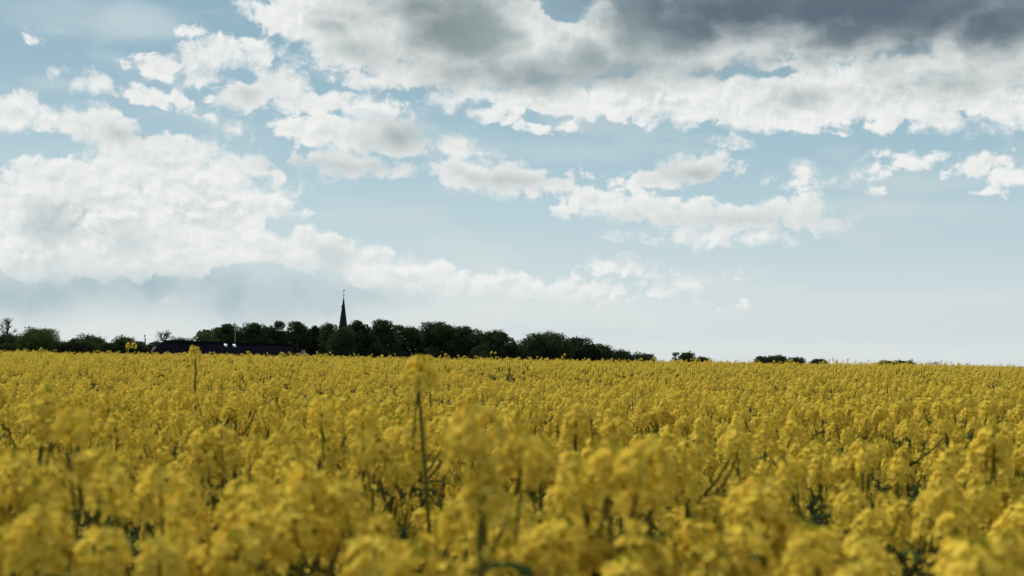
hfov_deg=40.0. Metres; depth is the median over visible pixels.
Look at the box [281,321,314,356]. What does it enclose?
broadleaf tree
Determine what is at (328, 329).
sparse tree
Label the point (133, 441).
rapeseed plant
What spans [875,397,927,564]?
rapeseed plant
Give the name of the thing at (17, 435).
rapeseed plant
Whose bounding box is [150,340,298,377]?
farmhouse
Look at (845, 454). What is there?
rapeseed plant
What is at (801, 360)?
leafy bush
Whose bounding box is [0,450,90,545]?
rapeseed plant
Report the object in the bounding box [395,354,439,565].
rapeseed plant
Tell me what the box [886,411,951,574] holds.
rapeseed plant
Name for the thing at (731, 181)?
sky
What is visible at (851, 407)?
rapeseed plant
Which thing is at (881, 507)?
rapeseed plant
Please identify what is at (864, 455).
rapeseed plant
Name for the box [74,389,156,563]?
rapeseed plant
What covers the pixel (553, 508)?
rapeseed plant
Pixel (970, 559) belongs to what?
rapeseed plant
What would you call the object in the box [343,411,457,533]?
rapeseed plant
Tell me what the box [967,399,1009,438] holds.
rapeseed plant
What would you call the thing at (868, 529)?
rapeseed plant
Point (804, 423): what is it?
rapeseed plant
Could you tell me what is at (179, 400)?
rapeseed plant
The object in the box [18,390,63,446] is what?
rapeseed plant
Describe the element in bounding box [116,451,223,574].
rapeseed plant
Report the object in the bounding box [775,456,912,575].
rapeseed plant
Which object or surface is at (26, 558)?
rapeseed plant
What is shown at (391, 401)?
rapeseed plant
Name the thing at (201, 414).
rapeseed plant
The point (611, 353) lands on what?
leafy bush
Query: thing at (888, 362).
leafy bush
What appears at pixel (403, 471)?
rapeseed plant
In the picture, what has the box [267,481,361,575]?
rapeseed plant
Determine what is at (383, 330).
broadleaf tree
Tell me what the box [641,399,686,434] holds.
rapeseed plant
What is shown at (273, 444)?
rapeseed plant
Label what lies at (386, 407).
rapeseed plant
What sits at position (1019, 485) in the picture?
rapeseed plant
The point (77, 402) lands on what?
rapeseed plant
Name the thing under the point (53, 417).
rapeseed plant
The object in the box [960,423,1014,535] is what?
rapeseed plant
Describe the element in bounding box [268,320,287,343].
tall tree
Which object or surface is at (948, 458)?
rapeseed plant
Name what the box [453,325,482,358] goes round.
broadleaf tree
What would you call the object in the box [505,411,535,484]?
rapeseed plant
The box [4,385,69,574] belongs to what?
rapeseed plant
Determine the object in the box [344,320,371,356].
broadleaf tree
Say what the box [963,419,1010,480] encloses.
rapeseed plant
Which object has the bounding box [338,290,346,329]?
church
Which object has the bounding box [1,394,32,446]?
rapeseed plant
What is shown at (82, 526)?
rapeseed plant
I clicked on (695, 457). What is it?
rapeseed plant
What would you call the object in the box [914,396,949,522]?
rapeseed plant
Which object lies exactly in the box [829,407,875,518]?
rapeseed plant
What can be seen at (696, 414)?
rapeseed plant
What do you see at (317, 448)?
rapeseed plant
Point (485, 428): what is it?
rapeseed plant
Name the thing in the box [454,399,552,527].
rapeseed plant
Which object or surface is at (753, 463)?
rapeseed plant
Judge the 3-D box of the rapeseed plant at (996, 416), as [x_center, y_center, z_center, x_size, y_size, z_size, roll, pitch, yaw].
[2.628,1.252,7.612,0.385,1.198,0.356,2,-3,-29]
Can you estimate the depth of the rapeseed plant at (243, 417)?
6.29 m
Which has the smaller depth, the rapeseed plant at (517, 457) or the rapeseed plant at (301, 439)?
the rapeseed plant at (517, 457)
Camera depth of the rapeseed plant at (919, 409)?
7.06 m
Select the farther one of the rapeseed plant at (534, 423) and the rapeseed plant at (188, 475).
the rapeseed plant at (534, 423)
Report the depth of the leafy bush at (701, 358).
537.84 m
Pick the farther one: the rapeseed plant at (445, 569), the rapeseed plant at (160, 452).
the rapeseed plant at (160, 452)
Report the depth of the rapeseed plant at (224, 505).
1.94 m
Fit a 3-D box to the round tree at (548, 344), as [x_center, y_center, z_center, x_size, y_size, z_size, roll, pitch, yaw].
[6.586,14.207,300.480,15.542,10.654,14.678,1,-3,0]
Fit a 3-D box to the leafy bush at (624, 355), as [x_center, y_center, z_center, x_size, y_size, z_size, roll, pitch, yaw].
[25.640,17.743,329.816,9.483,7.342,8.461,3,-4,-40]
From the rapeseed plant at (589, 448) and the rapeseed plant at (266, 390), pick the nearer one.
the rapeseed plant at (589, 448)
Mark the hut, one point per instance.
(302, 352)
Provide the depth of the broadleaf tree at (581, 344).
302.98 m
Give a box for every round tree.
[12,326,63,353]
[74,333,106,344]
[111,334,134,342]
[517,330,577,361]
[679,351,695,362]
[753,356,768,364]
[768,354,788,364]
[891,359,917,364]
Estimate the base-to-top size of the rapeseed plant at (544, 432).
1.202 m
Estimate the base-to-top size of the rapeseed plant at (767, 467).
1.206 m
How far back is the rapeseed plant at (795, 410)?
6.60 m
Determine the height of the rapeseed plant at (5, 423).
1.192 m
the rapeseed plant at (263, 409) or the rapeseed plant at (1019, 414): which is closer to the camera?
the rapeseed plant at (1019, 414)
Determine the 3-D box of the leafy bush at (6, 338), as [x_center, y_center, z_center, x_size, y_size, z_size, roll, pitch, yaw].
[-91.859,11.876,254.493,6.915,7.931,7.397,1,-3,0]
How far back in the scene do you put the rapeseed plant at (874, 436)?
6.86 m
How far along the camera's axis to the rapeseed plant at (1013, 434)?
5.37 m
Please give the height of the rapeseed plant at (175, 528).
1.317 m
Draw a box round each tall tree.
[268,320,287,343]
[307,325,321,358]
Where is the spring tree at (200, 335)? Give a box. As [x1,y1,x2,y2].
[188,330,217,341]
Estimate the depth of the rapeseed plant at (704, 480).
3.54 m
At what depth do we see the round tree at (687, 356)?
517.24 m
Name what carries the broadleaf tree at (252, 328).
on the ground
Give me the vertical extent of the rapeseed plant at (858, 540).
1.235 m
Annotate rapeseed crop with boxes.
[0,342,1023,575]
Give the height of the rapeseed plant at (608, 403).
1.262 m
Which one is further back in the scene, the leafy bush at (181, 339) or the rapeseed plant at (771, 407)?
the leafy bush at (181, 339)
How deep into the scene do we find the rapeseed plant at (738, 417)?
6.33 m
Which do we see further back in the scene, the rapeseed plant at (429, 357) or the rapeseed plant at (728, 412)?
the rapeseed plant at (728, 412)
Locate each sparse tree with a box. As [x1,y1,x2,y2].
[315,322,337,358]
[395,324,424,358]
[670,352,680,362]
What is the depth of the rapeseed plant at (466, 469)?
3.98 m
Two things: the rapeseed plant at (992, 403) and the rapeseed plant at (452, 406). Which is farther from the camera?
the rapeseed plant at (452, 406)
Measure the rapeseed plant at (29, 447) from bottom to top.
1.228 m
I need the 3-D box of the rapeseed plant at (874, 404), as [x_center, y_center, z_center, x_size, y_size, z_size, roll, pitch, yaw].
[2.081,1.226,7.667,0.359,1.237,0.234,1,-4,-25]
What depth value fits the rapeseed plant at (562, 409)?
6.21 m
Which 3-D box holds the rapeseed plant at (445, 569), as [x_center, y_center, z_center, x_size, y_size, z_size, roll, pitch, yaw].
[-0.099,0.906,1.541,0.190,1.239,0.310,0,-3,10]
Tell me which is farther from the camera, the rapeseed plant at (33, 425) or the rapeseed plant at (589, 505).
the rapeseed plant at (33, 425)
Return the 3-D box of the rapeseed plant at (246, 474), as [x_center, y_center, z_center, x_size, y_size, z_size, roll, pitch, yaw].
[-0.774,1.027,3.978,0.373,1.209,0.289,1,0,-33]
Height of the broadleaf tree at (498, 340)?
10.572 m
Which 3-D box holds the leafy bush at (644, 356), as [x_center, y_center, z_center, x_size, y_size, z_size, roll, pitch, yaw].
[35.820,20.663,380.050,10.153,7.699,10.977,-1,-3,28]
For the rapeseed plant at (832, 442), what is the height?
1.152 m
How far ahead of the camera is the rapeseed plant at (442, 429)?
3.55 m
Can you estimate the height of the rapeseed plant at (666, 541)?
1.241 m
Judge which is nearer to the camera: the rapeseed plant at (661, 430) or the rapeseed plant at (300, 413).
the rapeseed plant at (661, 430)
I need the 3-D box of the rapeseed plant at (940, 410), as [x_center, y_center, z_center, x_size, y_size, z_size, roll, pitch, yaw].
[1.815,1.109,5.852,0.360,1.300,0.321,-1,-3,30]
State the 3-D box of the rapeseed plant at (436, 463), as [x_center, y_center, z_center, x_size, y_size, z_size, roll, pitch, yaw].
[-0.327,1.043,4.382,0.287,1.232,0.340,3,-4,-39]
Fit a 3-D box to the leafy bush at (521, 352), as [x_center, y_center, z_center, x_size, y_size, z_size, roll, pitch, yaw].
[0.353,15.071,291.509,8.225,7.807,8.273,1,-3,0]
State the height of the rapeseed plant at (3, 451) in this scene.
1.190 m
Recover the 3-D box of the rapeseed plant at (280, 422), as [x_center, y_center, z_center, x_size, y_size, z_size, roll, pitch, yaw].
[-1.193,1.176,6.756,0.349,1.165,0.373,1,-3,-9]
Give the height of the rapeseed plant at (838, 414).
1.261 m
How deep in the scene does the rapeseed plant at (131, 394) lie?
7.18 m
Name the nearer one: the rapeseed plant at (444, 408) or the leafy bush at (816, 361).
the rapeseed plant at (444, 408)
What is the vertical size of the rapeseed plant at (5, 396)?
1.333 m
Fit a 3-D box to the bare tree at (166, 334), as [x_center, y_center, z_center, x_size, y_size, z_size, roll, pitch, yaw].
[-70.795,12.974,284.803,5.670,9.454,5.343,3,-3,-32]
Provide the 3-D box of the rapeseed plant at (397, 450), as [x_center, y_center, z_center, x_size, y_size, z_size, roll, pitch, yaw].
[-0.293,0.954,3.303,0.483,1.308,0.328,3,-4,-40]
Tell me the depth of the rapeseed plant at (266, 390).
7.81 m
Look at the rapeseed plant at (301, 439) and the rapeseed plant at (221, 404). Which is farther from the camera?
the rapeseed plant at (221, 404)
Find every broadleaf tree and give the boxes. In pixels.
[213,323,243,342]
[238,322,272,342]
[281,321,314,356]
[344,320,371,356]
[362,318,403,358]
[415,321,465,360]
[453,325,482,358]
[468,329,518,360]
[564,335,595,361]
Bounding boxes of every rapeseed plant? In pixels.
[0,383,28,464]
[0,396,63,540]
[0,403,38,518]
[0,404,82,519]
[0,412,38,511]
[0,428,40,516]
[0,431,10,446]
[0,442,34,515]
[0,446,71,575]
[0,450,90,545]
[0,458,72,570]
[0,499,74,575]
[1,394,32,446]
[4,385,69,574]
[5,466,36,575]
[10,462,179,575]
[11,392,29,519]
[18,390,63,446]
[19,424,122,570]
[27,405,102,575]
[35,394,124,564]
[39,400,97,531]
[47,389,97,571]
[50,406,92,575]
[54,405,103,568]
[54,410,101,525]
[62,443,124,574]
[67,415,154,556]
[70,525,187,575]
[72,389,128,524]
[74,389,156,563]
[84,459,258,575]
[85,396,133,533]
[85,470,215,575]
[91,408,175,575]
[100,426,164,573]
[106,417,203,562]
[107,391,146,542]
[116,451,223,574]
[117,426,258,571]
[118,386,145,523]
[118,398,182,515]
[126,388,210,568]
[126,397,205,537]
[126,407,183,535]
[130,389,184,534]
[139,424,290,564]
[147,406,240,507]
[151,405,236,519]
[152,403,200,518]
[153,426,246,562]
[160,459,399,575]
[166,442,231,574]
[173,402,227,464]
[174,393,265,570]
[185,499,282,575]
[188,345,201,519]
[195,427,337,569]
[196,397,238,500]
[202,397,276,500]
[202,434,283,552]
[205,388,272,489]
[228,431,389,575]
[230,413,273,475]
[231,457,358,575]
[236,399,260,429]
[238,468,385,575]
[239,410,300,479]
[244,405,278,447]
[252,403,303,575]
[255,411,285,569]
[257,380,297,434]
[264,424,291,575]
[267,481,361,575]
[276,403,365,575]
[285,412,353,478]
[290,417,326,573]
[295,393,337,428]
[300,397,341,438]
[300,430,350,571]
[303,393,378,574]
[304,397,440,565]
[316,434,427,575]
[318,409,371,572]
[334,401,412,568]
[334,413,476,572]
[337,452,438,543]
[340,532,445,575]
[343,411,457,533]
[346,394,407,509]
[366,421,459,560]
[369,429,450,537]
[373,417,513,567]
[386,420,435,506]
[387,394,435,420]
[390,540,470,575]
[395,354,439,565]
[402,403,454,506]
[412,416,470,552]
[414,446,493,551]
[419,396,466,561]
[421,409,625,575]
[424,354,433,460]
[424,432,488,575]
[426,402,463,553]
[437,399,549,575]
[437,432,527,568]
[448,479,580,575]
[449,400,458,411]
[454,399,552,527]
[464,406,519,475]
[473,439,595,575]
[484,403,543,491]
[484,451,675,575]
[484,512,670,575]
[488,456,546,525]
[498,438,592,519]
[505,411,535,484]
[508,407,557,499]
[510,437,677,575]
[514,413,560,501]
[524,429,580,503]
[525,401,559,496]
[531,511,680,575]
[535,444,623,548]
[543,435,661,575]
[543,446,592,519]
[544,444,731,574]
[550,396,585,440]
[550,402,631,511]
[552,407,605,449]
[553,405,605,441]
[581,403,644,525]
[584,399,643,438]
[592,457,703,570]
[593,399,625,448]
[600,409,647,448]
[600,474,711,547]
[600,523,668,575]
[604,420,642,455]
[609,397,687,545]
[616,434,735,572]
[623,428,751,575]
[633,409,656,435]
[637,413,661,438]
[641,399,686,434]
[642,424,708,562]
[642,429,712,531]
[645,409,708,471]
[654,419,810,571]
[658,425,718,538]
[659,396,736,492]
[672,472,824,575]
[674,408,711,451]
[675,396,727,523]
[678,413,754,494]
[678,529,756,575]
[682,411,717,483]
[697,394,741,443]
[700,440,756,530]
[701,403,757,491]
[703,438,770,494]
[706,466,780,556]
[709,414,758,489]
[711,407,783,463]
[713,409,759,464]
[715,419,809,565]
[717,518,874,575]
[719,461,814,575]
[739,410,786,472]
[745,406,790,447]
[750,412,803,458]
[751,395,792,452]
[752,518,891,575]
[754,404,829,507]
[754,440,849,569]
[756,440,846,538]
[757,398,806,460]
[767,422,836,522]
[767,436,819,519]
[773,440,851,527]
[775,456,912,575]
[780,520,901,575]
[796,451,888,575]
[799,398,868,544]
[804,440,855,571]
[805,394,864,511]
[805,399,852,523]
[806,439,915,575]
[807,407,895,558]
[807,453,866,549]
[814,400,884,511]
[818,427,911,548]
[824,507,945,575]
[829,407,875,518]
[840,417,928,559]
[857,399,936,571]
[857,426,922,575]
[858,405,928,562]
[871,400,914,557]
[873,417,963,575]
[874,483,1003,575]
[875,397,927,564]
[886,403,939,547]
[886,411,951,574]
[900,398,992,568]
[900,416,982,561]
[904,451,968,575]
[908,448,1006,575]
[910,393,995,485]
[913,476,1023,575]
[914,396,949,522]
[914,398,978,540]
[914,413,957,537]
[920,447,980,573]
[923,416,967,533]
[927,442,1023,487]
[930,450,1012,525]
[931,530,1023,575]
[944,534,1023,575]
[946,443,1021,509]
[946,464,1022,538]
[947,398,1010,467]
[955,488,1023,557]
[960,419,1023,485]
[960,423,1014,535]
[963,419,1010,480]
[963,476,1023,541]
[964,496,1023,535]
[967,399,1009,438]
[975,528,1023,575]
[977,413,1017,446]
[988,398,1023,441]
[1004,427,1023,484]
[1007,413,1023,444]
[1014,423,1023,477]
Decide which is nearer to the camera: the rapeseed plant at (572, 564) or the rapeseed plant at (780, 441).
the rapeseed plant at (572, 564)
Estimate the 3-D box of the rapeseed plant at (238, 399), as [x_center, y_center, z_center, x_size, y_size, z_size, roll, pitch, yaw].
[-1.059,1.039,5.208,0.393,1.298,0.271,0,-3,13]
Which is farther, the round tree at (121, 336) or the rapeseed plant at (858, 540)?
the round tree at (121, 336)
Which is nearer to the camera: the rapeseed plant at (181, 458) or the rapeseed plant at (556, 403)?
the rapeseed plant at (181, 458)
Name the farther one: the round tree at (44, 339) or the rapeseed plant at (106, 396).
the round tree at (44, 339)
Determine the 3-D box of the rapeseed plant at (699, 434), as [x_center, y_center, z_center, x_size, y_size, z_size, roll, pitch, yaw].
[0.458,0.953,3.175,0.323,1.318,0.333,2,-3,-19]
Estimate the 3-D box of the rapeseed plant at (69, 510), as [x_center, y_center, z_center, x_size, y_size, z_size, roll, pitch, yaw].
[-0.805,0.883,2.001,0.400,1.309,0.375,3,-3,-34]
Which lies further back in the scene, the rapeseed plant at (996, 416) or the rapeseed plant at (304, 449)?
the rapeseed plant at (996, 416)
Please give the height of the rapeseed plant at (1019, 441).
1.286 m
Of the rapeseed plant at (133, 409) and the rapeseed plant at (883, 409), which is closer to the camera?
the rapeseed plant at (133, 409)
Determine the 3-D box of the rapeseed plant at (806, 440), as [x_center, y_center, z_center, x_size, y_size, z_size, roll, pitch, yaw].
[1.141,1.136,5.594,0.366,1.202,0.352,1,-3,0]
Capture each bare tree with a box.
[0,316,17,334]
[155,330,174,341]
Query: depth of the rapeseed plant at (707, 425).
5.39 m
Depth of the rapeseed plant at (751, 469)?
3.98 m
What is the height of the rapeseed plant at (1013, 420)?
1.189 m
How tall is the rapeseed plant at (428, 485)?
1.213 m
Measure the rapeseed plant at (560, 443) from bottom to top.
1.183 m
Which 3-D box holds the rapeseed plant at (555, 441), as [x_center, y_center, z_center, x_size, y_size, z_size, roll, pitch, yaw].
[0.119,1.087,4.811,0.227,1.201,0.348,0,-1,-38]
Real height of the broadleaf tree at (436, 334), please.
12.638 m
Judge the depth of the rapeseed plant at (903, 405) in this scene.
6.21 m
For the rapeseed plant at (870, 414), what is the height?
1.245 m
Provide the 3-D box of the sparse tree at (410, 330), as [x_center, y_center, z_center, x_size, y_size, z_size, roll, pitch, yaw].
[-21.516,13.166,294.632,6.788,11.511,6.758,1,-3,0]
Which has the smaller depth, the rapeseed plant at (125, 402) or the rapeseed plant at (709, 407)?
the rapeseed plant at (709, 407)
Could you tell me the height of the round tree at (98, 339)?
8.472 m
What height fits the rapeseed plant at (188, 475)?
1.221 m
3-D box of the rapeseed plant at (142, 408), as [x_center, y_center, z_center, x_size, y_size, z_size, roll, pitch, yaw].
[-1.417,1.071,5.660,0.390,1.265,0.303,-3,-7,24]
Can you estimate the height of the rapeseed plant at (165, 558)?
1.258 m
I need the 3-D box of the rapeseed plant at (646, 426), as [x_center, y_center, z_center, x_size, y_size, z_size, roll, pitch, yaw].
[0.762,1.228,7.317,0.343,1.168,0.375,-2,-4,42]
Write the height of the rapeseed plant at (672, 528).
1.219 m
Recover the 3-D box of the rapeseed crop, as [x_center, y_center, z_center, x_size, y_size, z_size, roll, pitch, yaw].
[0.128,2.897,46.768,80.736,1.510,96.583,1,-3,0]
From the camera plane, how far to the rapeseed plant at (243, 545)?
1.66 m
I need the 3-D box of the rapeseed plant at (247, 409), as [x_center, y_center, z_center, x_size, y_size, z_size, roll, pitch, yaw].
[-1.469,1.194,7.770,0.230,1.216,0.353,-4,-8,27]
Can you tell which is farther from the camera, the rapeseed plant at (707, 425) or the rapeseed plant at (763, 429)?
the rapeseed plant at (707, 425)
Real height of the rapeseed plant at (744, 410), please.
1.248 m
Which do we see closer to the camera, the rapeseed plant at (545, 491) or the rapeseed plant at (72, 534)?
the rapeseed plant at (72, 534)
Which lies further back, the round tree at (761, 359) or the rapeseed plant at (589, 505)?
the round tree at (761, 359)
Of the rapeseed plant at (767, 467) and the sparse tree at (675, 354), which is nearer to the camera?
the rapeseed plant at (767, 467)
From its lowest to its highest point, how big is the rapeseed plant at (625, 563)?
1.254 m
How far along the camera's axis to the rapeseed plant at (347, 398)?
4.39 m
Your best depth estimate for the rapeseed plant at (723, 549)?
1.60 m
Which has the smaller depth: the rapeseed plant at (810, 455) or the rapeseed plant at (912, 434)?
the rapeseed plant at (810, 455)
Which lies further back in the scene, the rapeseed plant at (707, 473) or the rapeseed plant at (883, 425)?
the rapeseed plant at (883, 425)
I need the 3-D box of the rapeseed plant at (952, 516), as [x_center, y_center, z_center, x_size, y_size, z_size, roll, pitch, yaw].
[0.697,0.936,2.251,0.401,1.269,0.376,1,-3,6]
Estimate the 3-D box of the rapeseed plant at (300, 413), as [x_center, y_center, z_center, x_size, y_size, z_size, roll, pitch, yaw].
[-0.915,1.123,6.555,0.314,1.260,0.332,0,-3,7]
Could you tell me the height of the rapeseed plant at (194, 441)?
1.294 m
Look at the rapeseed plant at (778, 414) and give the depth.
6.22 m
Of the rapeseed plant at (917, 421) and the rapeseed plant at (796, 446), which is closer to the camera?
the rapeseed plant at (796, 446)
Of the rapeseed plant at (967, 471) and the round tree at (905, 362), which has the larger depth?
the round tree at (905, 362)
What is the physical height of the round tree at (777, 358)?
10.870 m
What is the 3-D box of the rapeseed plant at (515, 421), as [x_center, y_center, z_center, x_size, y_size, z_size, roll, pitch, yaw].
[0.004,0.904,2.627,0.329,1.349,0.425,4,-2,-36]
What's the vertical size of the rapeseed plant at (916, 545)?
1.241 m
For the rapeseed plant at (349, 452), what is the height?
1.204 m
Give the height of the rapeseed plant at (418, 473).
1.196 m
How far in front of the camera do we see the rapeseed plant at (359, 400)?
5.98 m
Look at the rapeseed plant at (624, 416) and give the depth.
6.95 m
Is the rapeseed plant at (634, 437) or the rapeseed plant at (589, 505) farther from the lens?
the rapeseed plant at (634, 437)
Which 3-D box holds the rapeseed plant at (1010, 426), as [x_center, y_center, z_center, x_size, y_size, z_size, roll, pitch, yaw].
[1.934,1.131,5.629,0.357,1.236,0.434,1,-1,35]
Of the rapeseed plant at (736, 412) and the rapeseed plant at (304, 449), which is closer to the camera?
the rapeseed plant at (304, 449)
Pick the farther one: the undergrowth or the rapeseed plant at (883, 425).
the undergrowth
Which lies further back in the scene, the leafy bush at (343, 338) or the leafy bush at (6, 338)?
the leafy bush at (343, 338)
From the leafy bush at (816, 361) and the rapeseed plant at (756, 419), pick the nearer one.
the rapeseed plant at (756, 419)
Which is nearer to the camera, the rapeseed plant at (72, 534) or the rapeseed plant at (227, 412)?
the rapeseed plant at (72, 534)
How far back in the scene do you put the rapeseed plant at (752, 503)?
1.90 m
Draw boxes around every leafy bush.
[0,332,18,343]
[170,336,192,340]
[321,326,359,358]
[503,342,531,378]
[595,343,619,363]
[613,348,635,363]
[631,351,656,363]
[696,356,712,363]
[787,357,806,365]
[806,358,827,364]
[875,360,891,365]
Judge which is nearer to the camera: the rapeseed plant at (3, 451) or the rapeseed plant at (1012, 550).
the rapeseed plant at (1012, 550)
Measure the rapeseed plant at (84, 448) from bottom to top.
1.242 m
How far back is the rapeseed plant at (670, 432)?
4.23 m
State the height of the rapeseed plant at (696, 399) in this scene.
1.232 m
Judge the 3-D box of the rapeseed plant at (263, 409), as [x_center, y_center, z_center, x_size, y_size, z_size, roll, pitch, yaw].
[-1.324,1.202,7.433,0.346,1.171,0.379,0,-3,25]
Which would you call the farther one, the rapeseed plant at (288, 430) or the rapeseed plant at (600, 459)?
the rapeseed plant at (288, 430)
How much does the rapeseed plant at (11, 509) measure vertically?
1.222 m
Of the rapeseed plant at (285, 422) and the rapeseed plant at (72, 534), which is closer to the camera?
the rapeseed plant at (72, 534)
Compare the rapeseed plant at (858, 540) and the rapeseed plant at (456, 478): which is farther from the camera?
the rapeseed plant at (456, 478)
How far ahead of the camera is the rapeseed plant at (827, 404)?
6.40 m
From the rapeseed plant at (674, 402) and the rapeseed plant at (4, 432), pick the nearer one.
the rapeseed plant at (4, 432)
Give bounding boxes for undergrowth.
[0,324,609,362]
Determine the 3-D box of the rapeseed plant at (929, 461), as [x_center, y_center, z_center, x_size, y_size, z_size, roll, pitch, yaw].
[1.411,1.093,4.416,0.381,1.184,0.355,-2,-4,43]
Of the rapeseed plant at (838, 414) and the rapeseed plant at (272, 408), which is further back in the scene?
the rapeseed plant at (272, 408)
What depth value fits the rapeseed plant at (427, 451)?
3.66 m
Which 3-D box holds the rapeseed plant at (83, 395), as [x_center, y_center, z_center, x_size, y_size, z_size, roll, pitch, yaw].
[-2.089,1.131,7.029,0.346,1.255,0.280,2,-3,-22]
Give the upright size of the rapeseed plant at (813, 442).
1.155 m
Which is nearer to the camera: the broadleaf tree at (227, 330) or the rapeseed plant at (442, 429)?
the rapeseed plant at (442, 429)
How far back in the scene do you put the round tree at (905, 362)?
766.83 m
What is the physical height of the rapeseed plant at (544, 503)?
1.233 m
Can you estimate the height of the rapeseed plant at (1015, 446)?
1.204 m
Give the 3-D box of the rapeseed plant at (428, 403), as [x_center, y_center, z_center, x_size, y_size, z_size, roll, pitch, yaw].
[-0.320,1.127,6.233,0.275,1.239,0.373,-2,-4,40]
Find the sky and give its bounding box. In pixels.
[0,0,1023,366]
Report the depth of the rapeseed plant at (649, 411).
7.56 m
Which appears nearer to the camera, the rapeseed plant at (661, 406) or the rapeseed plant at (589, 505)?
the rapeseed plant at (589, 505)
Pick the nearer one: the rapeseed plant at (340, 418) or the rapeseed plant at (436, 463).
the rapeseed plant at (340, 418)
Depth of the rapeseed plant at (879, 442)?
4.72 m
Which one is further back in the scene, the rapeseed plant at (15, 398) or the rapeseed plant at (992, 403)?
the rapeseed plant at (15, 398)
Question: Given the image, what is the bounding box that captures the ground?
[16,362,1001,575]
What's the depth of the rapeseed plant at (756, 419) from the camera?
5.62 m
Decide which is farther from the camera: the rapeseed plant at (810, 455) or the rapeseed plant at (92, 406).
the rapeseed plant at (92, 406)
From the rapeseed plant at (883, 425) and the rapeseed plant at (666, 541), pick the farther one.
the rapeseed plant at (883, 425)
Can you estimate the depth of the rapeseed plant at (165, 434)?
4.66 m
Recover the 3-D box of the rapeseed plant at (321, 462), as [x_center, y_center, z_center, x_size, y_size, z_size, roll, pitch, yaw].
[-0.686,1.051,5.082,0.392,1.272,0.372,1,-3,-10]
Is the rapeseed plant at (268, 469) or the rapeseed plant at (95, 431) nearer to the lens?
the rapeseed plant at (268, 469)
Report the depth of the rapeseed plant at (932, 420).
7.16 m
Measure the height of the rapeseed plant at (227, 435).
1.299 m
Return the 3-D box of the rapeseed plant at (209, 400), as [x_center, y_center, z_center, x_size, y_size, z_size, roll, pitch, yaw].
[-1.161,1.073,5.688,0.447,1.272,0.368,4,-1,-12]
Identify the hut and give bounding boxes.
[298,350,306,356]
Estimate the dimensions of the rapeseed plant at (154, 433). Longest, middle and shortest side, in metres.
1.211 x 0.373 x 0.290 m
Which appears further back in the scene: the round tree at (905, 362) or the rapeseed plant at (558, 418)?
the round tree at (905, 362)
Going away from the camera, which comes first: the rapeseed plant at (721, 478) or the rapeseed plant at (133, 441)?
the rapeseed plant at (721, 478)
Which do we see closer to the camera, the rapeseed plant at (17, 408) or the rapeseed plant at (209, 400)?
the rapeseed plant at (209, 400)
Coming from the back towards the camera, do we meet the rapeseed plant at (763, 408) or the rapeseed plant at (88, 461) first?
the rapeseed plant at (763, 408)
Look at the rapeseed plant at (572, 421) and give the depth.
3.17 m
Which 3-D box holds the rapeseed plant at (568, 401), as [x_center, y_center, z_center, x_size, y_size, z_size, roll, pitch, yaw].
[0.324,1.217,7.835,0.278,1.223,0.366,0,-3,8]
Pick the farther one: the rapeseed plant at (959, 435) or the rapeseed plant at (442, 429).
the rapeseed plant at (959, 435)
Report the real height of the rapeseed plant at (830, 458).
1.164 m
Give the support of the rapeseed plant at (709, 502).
on the ground
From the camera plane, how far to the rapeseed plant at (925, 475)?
5.13 m
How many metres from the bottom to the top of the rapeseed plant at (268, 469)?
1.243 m
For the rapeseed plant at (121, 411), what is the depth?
4.92 m
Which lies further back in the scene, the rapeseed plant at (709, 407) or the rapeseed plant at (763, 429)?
the rapeseed plant at (709, 407)
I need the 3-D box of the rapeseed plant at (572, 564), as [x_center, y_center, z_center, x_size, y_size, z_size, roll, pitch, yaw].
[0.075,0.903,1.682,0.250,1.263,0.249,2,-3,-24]
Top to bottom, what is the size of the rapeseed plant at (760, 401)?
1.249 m
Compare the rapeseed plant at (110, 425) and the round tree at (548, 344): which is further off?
the round tree at (548, 344)
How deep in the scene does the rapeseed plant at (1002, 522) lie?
2.53 m
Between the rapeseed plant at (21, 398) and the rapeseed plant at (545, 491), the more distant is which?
the rapeseed plant at (21, 398)
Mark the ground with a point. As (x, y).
(928, 564)
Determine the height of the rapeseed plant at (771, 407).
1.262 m
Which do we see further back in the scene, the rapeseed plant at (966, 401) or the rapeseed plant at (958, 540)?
the rapeseed plant at (966, 401)
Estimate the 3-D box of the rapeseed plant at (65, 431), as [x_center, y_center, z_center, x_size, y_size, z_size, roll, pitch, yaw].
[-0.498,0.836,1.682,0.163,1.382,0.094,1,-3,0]
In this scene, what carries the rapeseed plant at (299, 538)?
on the ground
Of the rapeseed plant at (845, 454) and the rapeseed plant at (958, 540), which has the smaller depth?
the rapeseed plant at (958, 540)
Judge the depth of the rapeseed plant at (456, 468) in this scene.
4.37 m
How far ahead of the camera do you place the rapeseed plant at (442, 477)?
4.66 m
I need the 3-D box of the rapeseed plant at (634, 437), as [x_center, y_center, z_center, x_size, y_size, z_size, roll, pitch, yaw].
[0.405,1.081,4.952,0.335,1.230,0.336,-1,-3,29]
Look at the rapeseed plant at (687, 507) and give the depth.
2.91 m
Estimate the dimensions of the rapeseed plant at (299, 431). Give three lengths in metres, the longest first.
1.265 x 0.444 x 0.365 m
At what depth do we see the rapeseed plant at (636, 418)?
5.62 m
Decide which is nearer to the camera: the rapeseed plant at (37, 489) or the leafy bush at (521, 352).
the rapeseed plant at (37, 489)
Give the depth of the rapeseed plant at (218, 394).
5.92 m
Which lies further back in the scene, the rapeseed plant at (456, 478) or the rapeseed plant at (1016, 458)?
the rapeseed plant at (456, 478)
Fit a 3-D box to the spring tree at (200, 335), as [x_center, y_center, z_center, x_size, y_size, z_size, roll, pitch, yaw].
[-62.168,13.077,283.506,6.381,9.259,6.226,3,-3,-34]
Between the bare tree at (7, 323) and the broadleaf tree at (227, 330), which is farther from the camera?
the broadleaf tree at (227, 330)

